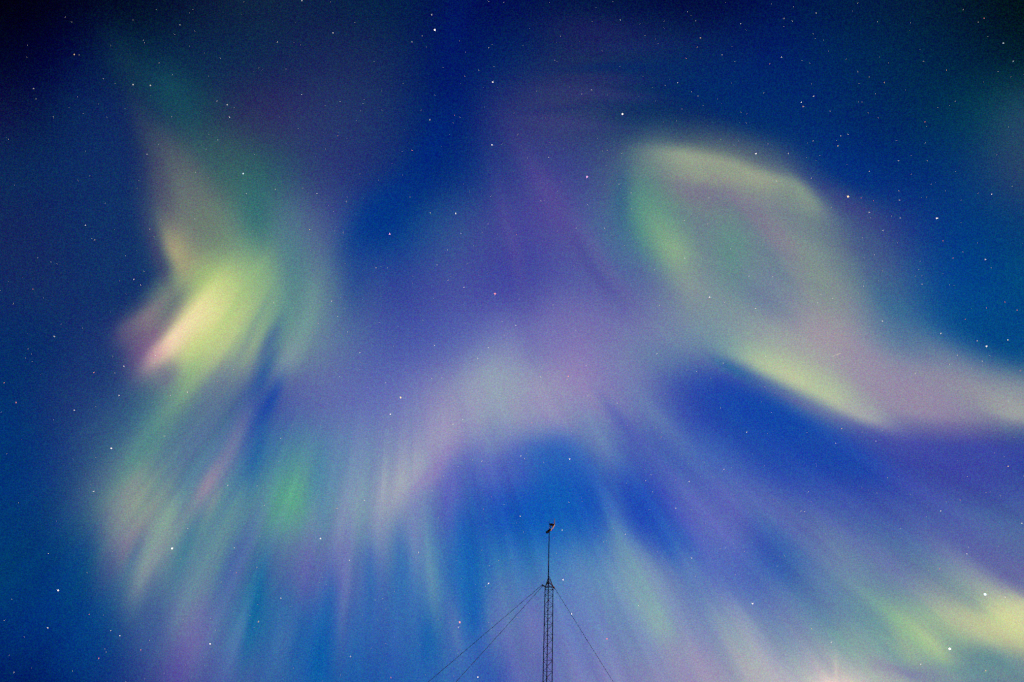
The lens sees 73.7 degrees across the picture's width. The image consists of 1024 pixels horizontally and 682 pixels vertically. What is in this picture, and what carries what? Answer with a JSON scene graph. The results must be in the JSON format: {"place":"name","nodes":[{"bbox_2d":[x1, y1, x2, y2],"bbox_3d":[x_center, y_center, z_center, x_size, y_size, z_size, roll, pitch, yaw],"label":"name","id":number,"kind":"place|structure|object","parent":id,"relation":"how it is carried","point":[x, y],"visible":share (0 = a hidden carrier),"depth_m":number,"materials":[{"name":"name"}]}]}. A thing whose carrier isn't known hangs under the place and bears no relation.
{"place":"outdoors","nodes":[
{"label":"outdoors","id":0,"kind":"place"},
{"bbox_2d":[0,0,1023,681],"bbox_3d":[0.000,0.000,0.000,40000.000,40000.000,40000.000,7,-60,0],"label":"sky","id":1,"kind":"structure","parent":0,"point":[438,308],"depth_m":17967.91,"materials":[{"name":"blue"}]},
{"bbox_2d":[0,1,1023,681],"bbox_3d":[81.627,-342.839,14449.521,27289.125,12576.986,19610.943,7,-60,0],"label":"faint stars","id":2,"kind":"object","parent":1,"relation":"in","point":[632,315],"visible":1,"depth_m":16948.21,"materials":[{"name":"white"}]},
{"label":"ground","id":3,"kind":"structure","parent":0,"visible":0},
{"bbox_2d":[431,519,612,681],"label":"lattice tower","id":4,"kind":"structure","parent":3,"relation":"on","point":[548,586],"depth_m":36.95,"materials":[{"name":"metal"}]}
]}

